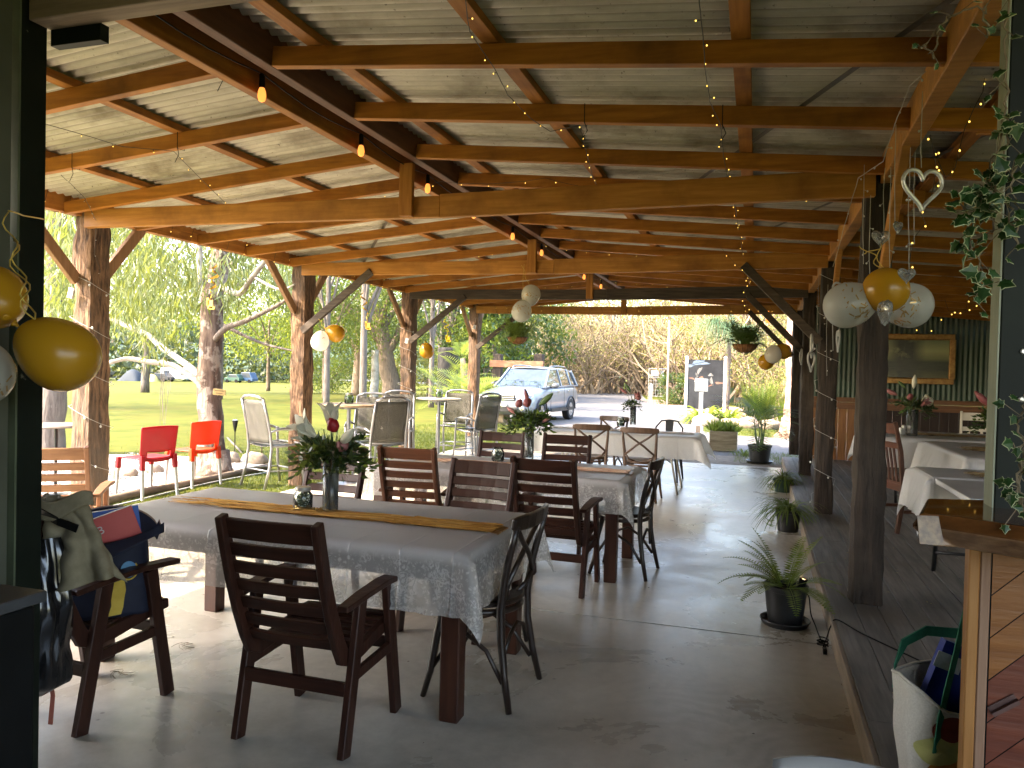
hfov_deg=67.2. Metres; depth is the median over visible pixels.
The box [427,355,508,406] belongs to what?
golden palm
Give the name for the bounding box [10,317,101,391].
balloon
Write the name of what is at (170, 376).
car
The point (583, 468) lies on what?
table runner
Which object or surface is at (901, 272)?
heart ornament
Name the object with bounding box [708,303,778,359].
hanging basket
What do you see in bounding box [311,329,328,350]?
balloon
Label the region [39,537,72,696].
garbage bag
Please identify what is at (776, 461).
grass
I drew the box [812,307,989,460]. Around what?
corrugated wall
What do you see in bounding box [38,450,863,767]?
concrete floor
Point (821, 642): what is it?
electric lead
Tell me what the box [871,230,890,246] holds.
heart ornament
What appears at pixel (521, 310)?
balloon
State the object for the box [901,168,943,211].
heart ornament
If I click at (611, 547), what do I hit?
dining table
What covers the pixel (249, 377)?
car
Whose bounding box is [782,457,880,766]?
deck edge board
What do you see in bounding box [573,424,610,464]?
crossback chair
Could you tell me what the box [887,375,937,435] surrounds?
flower vase
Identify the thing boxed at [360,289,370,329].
foil swirl
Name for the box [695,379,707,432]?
post sign
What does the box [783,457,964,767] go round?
timber deck
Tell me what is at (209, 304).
foil swirl
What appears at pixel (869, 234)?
light string
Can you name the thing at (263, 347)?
wattle tree
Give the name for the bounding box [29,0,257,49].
header beam
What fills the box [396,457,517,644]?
slat armchair
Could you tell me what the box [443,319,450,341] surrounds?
foil swirl
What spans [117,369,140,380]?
dome tent
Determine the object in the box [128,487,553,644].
tablecloth
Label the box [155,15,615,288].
festoon lights
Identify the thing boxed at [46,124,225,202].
light string
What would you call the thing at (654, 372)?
mailbox
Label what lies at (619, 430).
table runner
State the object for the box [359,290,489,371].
bushy tree
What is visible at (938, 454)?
tablecloth
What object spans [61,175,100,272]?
light string
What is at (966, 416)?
dining chair
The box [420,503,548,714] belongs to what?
crossback chair
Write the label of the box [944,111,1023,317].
ivy vine
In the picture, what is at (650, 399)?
marker post
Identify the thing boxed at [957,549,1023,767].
counter panel
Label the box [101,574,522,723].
dining table
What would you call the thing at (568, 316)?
tall tree
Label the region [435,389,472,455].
sling chair
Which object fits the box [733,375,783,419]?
strappy plant
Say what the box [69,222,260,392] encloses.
tree
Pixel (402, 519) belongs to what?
table runner
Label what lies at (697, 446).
tablecloth
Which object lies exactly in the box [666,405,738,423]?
strappy plant
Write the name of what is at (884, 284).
balloon
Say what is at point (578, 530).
slat armchair
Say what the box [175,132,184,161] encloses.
cable tie
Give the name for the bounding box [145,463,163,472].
bed rock
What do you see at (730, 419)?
garden rock
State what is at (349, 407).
bar table
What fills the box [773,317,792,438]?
paperbark tree
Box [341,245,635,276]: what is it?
light string
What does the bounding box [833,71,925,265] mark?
light string
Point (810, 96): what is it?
timber pavilion
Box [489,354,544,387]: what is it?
rustic frame
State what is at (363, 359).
tall tree
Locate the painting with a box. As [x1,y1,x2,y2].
[887,334,955,384]
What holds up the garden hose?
on the lawn at (133, 410)
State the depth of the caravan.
134.79 m
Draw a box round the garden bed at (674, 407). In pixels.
[640,399,846,430]
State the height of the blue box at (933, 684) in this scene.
0.258 m
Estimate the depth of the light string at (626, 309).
14.83 m
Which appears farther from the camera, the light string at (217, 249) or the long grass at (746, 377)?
the long grass at (746, 377)
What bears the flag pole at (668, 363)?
on the garden bed at (674, 407)
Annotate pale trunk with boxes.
[370,350,378,396]
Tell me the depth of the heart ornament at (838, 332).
4.29 m
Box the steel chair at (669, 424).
[647,419,683,482]
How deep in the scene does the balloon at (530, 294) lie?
8.71 m
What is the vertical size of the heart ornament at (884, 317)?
0.117 m
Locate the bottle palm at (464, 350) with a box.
[436,340,494,391]
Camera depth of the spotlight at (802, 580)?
4.73 m
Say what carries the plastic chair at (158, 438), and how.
on the lawn at (133, 410)
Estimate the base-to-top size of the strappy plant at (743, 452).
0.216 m
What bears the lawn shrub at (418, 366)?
on the lawn at (133, 410)
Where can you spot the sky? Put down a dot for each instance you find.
(171, 247)
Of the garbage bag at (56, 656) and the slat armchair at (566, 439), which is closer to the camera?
the garbage bag at (56, 656)
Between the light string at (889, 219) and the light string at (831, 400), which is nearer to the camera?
the light string at (889, 219)
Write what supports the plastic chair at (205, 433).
on the gravel bed at (160, 477)
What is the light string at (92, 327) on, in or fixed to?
attached to the timber pavilion
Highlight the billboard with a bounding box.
[684,356,726,416]
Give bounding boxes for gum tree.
[42,210,183,447]
[44,210,294,476]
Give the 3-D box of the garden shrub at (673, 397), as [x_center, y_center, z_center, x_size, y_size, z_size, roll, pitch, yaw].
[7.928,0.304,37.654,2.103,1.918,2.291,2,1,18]
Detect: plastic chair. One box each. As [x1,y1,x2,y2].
[114,425,178,500]
[164,421,221,488]
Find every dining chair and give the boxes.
[885,422,913,533]
[960,411,985,433]
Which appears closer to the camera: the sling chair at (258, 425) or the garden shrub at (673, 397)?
the sling chair at (258, 425)
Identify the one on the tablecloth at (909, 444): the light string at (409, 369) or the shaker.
the shaker
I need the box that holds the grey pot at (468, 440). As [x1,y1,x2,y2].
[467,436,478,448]
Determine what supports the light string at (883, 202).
hanging from the timber pavilion
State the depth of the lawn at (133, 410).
23.18 m
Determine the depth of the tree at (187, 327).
31.68 m
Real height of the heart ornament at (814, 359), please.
0.200 m
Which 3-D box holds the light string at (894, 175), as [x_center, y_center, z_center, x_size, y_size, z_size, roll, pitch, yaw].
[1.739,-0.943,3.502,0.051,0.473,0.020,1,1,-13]
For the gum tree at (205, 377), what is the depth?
10.60 m
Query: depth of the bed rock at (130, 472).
10.34 m
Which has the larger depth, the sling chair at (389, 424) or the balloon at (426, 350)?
the balloon at (426, 350)
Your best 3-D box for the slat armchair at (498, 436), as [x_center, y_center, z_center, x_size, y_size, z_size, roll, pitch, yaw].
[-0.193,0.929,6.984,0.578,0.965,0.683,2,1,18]
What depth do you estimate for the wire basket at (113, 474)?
10.03 m
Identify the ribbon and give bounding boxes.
[2,210,44,319]
[858,243,883,267]
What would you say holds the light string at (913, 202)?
hanging from the timber pavilion
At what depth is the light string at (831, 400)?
7.95 m
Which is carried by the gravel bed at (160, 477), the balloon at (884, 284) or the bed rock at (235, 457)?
the bed rock at (235, 457)
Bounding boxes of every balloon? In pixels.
[0,267,28,328]
[0,346,17,399]
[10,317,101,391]
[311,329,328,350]
[324,324,344,341]
[420,341,433,358]
[511,300,531,321]
[521,285,540,305]
[758,354,774,369]
[764,343,781,362]
[777,344,791,358]
[823,282,874,327]
[863,268,910,312]
[882,282,934,327]
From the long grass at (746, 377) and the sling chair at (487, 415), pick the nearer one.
the sling chair at (487, 415)
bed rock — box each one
[120,468,138,476]
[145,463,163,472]
[230,452,240,462]
[241,452,268,463]
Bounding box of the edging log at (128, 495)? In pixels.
[109,463,271,503]
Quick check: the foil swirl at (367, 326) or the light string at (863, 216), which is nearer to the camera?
the light string at (863, 216)
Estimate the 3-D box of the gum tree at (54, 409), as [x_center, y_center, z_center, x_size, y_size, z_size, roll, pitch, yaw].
[-7.184,-3.608,12.888,8.360,9.558,8.651,0,1,-40]
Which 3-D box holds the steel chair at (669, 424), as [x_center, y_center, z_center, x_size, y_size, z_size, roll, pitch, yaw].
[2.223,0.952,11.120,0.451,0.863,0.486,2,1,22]
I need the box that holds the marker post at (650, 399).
[649,383,652,405]
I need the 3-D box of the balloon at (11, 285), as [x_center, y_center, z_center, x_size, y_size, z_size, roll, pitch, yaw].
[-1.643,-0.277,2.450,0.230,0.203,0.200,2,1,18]
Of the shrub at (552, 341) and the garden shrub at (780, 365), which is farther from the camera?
the shrub at (552, 341)
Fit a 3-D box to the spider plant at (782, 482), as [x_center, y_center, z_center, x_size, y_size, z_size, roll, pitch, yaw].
[3.609,1.313,10.257,0.750,0.334,0.763,2,1,18]
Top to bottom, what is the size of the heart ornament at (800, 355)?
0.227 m
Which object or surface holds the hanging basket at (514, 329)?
hanging from the timber pavilion
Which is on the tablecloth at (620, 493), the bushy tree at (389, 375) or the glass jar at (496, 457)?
the glass jar at (496, 457)
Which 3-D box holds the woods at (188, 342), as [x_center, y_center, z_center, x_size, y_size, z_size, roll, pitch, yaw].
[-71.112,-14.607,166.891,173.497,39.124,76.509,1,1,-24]
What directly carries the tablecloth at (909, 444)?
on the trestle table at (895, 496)
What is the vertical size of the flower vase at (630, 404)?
0.609 m
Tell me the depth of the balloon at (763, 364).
10.76 m
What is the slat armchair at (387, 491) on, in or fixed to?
on the concrete floor
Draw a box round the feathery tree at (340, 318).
[249,263,397,398]
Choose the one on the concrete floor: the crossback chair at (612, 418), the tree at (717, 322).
the crossback chair at (612, 418)
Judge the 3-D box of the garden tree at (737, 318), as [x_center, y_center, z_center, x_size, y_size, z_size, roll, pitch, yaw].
[12.950,-4.393,39.853,11.185,10.920,11.207,2,1,18]
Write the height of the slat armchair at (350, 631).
0.965 m
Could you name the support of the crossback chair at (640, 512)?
on the concrete floor
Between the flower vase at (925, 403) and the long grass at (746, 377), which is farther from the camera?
the long grass at (746, 377)
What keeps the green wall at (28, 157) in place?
on the concrete floor
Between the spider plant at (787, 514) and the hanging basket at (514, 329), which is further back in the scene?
the hanging basket at (514, 329)
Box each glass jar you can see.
[293,486,312,507]
[344,393,353,403]
[436,389,442,397]
[491,447,504,461]
[617,417,624,425]
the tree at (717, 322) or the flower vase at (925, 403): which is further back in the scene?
the tree at (717, 322)
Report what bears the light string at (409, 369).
attached to the timber pavilion
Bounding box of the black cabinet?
[0,584,46,767]
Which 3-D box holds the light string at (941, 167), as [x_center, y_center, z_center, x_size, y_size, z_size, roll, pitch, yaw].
[2.003,-1.031,3.422,0.336,1.024,0.225,1,1,-13]
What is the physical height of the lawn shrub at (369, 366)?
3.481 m
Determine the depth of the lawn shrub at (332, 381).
43.27 m
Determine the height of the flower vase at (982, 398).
0.555 m
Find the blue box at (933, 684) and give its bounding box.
[920,637,961,712]
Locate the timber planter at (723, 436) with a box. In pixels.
[703,416,743,451]
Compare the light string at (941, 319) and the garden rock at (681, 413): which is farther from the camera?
the garden rock at (681, 413)
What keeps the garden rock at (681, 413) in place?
on the garden bed at (674, 407)
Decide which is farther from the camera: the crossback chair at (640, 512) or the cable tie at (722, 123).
the crossback chair at (640, 512)
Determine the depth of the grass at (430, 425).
18.16 m
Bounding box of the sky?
[110,239,698,321]
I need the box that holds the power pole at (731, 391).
[730,315,734,401]
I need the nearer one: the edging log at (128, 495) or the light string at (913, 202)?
the light string at (913, 202)
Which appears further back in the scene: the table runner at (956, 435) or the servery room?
the table runner at (956, 435)
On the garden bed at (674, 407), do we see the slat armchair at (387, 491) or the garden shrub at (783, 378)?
the garden shrub at (783, 378)
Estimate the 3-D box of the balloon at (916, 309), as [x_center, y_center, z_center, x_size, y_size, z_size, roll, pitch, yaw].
[1.924,-0.385,3.750,0.232,0.221,0.232,1,1,-35]
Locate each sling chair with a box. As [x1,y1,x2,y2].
[239,394,303,489]
[342,392,390,473]
[351,396,410,474]
[374,390,414,461]
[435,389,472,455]
[452,392,501,456]
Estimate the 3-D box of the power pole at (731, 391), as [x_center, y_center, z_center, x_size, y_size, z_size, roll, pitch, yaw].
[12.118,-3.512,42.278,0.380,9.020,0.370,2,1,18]
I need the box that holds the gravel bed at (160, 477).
[42,454,267,494]
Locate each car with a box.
[154,373,174,381]
[224,374,243,382]
[238,372,257,382]
[479,365,577,421]
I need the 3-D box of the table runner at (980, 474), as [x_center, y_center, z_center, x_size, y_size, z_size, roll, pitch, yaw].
[3.412,0.710,5.298,0.533,0.172,0.261,2,1,18]
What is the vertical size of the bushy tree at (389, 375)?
9.369 m
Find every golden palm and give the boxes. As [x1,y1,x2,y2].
[416,364,492,424]
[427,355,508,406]
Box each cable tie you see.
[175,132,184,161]
[582,103,587,138]
[720,105,725,142]
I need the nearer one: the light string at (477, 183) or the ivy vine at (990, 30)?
the ivy vine at (990, 30)
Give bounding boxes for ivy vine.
[912,0,996,69]
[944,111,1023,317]
[969,0,1022,239]
[992,394,1023,533]
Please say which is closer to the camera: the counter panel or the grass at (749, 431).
the counter panel
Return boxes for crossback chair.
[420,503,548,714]
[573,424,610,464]
[588,456,664,581]
[591,416,629,465]
[620,427,662,503]
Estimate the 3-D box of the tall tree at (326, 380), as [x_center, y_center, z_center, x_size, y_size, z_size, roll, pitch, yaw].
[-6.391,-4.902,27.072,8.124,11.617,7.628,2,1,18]
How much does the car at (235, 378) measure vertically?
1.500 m
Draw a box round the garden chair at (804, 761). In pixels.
[772,755,883,767]
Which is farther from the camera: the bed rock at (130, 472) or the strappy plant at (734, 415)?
the strappy plant at (734, 415)
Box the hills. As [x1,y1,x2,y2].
[109,313,635,377]
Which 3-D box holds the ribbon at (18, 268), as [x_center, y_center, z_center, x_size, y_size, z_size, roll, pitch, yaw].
[-1.585,-0.391,2.498,0.099,0.382,0.527,1,1,-29]
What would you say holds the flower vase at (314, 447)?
on the table runner at (402, 519)
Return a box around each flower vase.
[284,402,382,509]
[499,389,557,458]
[620,384,643,424]
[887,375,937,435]
[964,391,986,434]
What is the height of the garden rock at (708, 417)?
0.554 m
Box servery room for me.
[0,0,12,584]
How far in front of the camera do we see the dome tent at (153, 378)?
133.38 m
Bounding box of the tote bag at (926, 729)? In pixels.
[891,611,962,767]
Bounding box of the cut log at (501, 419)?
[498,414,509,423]
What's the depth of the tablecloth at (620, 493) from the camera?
5.86 m
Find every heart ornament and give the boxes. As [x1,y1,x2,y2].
[799,349,802,364]
[807,352,815,371]
[810,334,813,351]
[836,329,840,351]
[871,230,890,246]
[877,299,892,325]
[893,221,902,232]
[898,268,915,283]
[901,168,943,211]
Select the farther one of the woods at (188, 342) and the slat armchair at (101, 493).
the woods at (188, 342)
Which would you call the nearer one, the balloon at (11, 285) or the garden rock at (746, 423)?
the balloon at (11, 285)
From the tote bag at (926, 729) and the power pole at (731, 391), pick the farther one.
the power pole at (731, 391)
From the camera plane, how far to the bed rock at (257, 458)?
11.94 m
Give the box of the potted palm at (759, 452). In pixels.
[710,388,798,463]
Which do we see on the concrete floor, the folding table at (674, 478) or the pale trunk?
the folding table at (674, 478)
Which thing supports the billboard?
on the garden bed at (674, 407)
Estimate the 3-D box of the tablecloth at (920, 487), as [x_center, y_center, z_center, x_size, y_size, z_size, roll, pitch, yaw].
[3.332,0.836,5.415,1.007,0.400,0.796,2,1,18]
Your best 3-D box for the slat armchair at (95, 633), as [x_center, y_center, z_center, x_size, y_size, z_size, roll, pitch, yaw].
[-1.937,0.959,3.381,0.578,0.965,0.683,2,1,22]
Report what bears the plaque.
attached to the gum tree at (205, 377)
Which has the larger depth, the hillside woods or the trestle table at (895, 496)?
the hillside woods
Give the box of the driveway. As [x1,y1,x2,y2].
[343,380,845,459]
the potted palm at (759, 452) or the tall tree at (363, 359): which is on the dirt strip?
the potted palm at (759, 452)
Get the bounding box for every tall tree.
[281,267,338,402]
[284,269,436,351]
[359,284,381,396]
[375,287,528,360]
[422,299,440,407]
[425,301,585,357]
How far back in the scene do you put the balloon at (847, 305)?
3.63 m
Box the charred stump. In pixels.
[435,347,458,404]
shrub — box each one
[282,346,381,393]
[330,355,424,393]
[379,347,460,396]
[436,308,533,392]
[456,304,578,377]
[656,371,684,404]
[726,325,786,412]
[773,335,785,395]
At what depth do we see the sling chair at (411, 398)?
12.49 m
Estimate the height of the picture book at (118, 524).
0.224 m
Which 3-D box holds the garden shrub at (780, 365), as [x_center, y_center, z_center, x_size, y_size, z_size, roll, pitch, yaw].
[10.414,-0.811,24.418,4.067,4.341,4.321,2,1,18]
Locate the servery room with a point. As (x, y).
(6, 11)
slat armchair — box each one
[41,446,114,508]
[41,520,180,737]
[215,513,400,760]
[300,448,367,601]
[377,445,456,505]
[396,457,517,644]
[477,430,524,511]
[510,456,602,598]
[523,433,591,554]
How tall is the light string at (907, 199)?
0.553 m
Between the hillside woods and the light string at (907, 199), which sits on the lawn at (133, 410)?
the hillside woods
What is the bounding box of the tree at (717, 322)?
[686,315,775,410]
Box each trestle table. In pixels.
[894,467,896,502]
[931,478,983,570]
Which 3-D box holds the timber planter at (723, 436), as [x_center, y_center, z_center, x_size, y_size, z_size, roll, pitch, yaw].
[4.313,1.002,15.791,0.916,0.696,0.768,2,1,18]
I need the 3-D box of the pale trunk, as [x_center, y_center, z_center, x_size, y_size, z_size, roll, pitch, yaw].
[-6.404,-0.435,35.870,0.447,2.327,0.445,2,1,18]
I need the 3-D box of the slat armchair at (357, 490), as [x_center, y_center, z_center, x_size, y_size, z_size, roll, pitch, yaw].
[-1.355,0.935,5.287,0.578,0.965,0.683,2,1,16]
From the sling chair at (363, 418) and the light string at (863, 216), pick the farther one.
the sling chair at (363, 418)
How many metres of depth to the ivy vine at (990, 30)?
2.09 m
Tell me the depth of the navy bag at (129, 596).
3.41 m
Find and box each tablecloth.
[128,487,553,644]
[352,454,650,526]
[534,426,715,468]
[847,431,985,467]
[897,466,984,534]
[910,441,985,469]
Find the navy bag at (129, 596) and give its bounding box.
[73,505,163,620]
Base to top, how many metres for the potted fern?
0.610 m
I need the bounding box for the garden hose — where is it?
[115,472,266,504]
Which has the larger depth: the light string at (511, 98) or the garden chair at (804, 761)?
the light string at (511, 98)
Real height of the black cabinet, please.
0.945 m
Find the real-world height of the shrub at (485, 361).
5.330 m
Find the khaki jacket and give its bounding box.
[41,490,126,591]
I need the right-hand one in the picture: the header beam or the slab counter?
the slab counter
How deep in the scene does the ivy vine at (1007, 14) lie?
2.03 m
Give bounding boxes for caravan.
[162,367,189,381]
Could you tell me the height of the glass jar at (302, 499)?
0.121 m
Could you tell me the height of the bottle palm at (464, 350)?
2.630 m
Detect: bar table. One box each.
[320,402,374,484]
[416,397,461,453]
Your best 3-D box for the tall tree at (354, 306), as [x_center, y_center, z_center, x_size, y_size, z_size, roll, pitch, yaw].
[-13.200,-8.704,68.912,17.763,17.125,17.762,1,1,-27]
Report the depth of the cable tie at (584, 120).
4.20 m
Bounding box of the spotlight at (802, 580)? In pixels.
[797,577,807,589]
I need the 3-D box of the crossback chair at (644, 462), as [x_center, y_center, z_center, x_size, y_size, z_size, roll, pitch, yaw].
[1.579,0.958,9.335,0.468,0.896,0.510,2,1,22]
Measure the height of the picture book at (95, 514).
0.157 m
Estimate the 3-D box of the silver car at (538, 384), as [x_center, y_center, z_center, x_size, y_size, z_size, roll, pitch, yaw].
[0.559,0.290,23.674,2.230,1.757,4.565,2,1,23]
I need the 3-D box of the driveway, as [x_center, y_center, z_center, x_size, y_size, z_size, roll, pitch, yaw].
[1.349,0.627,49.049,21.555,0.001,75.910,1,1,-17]
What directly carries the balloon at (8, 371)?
attached to the servery room
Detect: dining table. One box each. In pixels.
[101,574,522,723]
[373,495,634,582]
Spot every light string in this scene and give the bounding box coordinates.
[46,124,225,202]
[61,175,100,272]
[68,277,114,494]
[146,227,290,264]
[202,178,806,204]
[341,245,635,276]
[399,327,417,430]
[465,0,596,184]
[486,304,772,313]
[695,0,749,283]
[809,274,841,502]
[824,323,827,370]
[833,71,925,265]
[862,165,867,263]
[866,195,873,273]
[879,171,884,242]
[888,167,893,267]
[889,127,896,227]
[905,147,910,272]
[909,78,984,267]
[909,152,915,244]
[914,304,976,332]
[918,91,922,167]
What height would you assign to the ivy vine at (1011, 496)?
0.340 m
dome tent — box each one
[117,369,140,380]
[150,374,161,381]
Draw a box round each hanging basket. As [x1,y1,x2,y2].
[491,300,543,345]
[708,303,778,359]
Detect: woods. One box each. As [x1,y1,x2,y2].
[67,268,503,385]
[460,300,784,394]
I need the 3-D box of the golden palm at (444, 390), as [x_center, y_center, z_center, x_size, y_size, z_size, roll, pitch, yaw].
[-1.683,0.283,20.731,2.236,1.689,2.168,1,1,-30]
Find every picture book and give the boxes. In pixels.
[92,504,140,529]
[93,505,141,542]
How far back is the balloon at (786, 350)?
10.69 m
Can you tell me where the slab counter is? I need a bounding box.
[912,499,1023,558]
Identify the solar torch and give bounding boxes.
[232,419,237,451]
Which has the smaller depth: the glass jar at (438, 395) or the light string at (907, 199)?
the light string at (907, 199)
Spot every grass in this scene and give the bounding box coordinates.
[109,425,464,505]
[364,421,509,444]
[585,354,782,400]
[704,427,837,436]
[734,450,798,464]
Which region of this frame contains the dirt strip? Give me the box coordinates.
[452,447,781,467]
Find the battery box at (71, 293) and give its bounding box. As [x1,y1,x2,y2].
[67,284,74,298]
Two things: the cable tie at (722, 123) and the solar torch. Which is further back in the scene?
the solar torch
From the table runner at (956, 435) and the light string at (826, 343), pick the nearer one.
the light string at (826, 343)
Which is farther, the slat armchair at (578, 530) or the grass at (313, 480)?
the grass at (313, 480)
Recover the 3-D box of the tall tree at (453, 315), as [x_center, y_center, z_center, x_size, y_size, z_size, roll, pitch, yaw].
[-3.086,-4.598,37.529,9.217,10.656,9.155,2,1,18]
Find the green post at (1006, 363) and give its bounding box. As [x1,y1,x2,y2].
[983,0,1023,508]
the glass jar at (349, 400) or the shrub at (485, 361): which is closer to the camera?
the glass jar at (349, 400)
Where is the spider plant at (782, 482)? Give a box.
[755,468,807,493]
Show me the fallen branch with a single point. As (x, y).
(236, 447)
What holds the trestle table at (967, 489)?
on the timber deck
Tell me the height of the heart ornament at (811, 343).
0.189 m
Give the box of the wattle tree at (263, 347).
[195,275,333,390]
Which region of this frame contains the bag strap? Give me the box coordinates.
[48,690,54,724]
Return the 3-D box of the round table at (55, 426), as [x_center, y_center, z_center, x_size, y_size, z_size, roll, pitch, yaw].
[-5.176,0.869,8.740,0.680,0.825,0.676,2,1,18]
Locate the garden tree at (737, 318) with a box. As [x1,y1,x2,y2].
[656,301,787,390]
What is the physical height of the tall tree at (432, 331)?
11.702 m
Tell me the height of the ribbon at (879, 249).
0.139 m
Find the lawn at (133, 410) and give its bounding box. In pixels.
[65,366,979,505]
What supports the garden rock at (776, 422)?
on the garden bed at (674, 407)
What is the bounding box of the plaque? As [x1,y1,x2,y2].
[213,388,225,395]
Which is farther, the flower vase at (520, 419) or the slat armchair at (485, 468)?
the flower vase at (520, 419)
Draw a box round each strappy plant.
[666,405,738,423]
[703,407,749,419]
[723,448,748,456]
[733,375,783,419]
[771,394,784,421]
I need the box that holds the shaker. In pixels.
[901,425,905,434]
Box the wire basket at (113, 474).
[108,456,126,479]
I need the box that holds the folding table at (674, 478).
[560,453,682,494]
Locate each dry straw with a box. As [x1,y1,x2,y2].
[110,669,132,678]
[173,642,194,649]
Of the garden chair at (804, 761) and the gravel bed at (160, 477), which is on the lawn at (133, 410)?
the gravel bed at (160, 477)
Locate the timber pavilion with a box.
[44,0,1001,607]
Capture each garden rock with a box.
[676,406,698,415]
[691,413,718,425]
[721,418,737,422]
[737,417,758,428]
[757,419,779,429]
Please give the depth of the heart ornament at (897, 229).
3.45 m
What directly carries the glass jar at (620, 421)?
on the tablecloth at (697, 446)
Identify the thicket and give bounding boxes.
[515,300,887,403]
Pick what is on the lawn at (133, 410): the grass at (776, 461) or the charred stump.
the charred stump
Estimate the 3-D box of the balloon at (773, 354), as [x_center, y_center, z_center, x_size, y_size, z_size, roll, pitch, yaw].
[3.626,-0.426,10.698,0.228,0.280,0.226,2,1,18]
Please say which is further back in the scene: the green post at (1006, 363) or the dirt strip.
the dirt strip
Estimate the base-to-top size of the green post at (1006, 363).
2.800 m
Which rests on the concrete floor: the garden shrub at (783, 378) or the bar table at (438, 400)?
the bar table at (438, 400)
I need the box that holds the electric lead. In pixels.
[807,594,920,660]
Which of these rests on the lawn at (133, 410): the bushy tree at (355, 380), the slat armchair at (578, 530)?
the bushy tree at (355, 380)
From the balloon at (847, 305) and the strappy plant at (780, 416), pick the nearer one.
the balloon at (847, 305)
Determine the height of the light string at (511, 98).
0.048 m
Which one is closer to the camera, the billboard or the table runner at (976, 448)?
the table runner at (976, 448)
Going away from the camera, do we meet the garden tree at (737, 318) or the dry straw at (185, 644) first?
the dry straw at (185, 644)
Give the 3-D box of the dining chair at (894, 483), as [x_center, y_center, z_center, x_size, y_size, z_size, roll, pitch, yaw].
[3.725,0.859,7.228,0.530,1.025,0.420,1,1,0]
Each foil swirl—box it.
[207,264,218,308]
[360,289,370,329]
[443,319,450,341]
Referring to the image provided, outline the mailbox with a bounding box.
[648,368,663,402]
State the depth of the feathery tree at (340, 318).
34.24 m
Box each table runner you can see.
[164,496,507,534]
[403,458,633,475]
[551,426,695,434]
[905,432,985,437]
[957,446,984,450]
[964,471,984,476]
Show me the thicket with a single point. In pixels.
(610, 360)
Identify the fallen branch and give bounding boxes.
[227,437,241,452]
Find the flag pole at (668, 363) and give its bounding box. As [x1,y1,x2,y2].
[666,320,669,405]
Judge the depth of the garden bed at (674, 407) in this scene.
35.51 m
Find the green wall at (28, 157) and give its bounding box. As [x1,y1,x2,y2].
[6,0,46,767]
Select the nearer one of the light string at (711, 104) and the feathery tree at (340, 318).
the light string at (711, 104)
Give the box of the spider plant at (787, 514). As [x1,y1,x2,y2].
[750,495,828,532]
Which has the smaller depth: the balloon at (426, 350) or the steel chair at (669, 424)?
the steel chair at (669, 424)
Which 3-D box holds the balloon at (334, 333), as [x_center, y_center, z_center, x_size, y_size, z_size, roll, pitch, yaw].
[-2.203,-0.627,9.551,0.264,0.221,0.217,2,1,18]
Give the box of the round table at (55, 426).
[42,422,72,494]
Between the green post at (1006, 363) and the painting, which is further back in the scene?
the painting
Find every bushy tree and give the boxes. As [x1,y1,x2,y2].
[256,277,464,396]
[260,280,440,395]
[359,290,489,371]

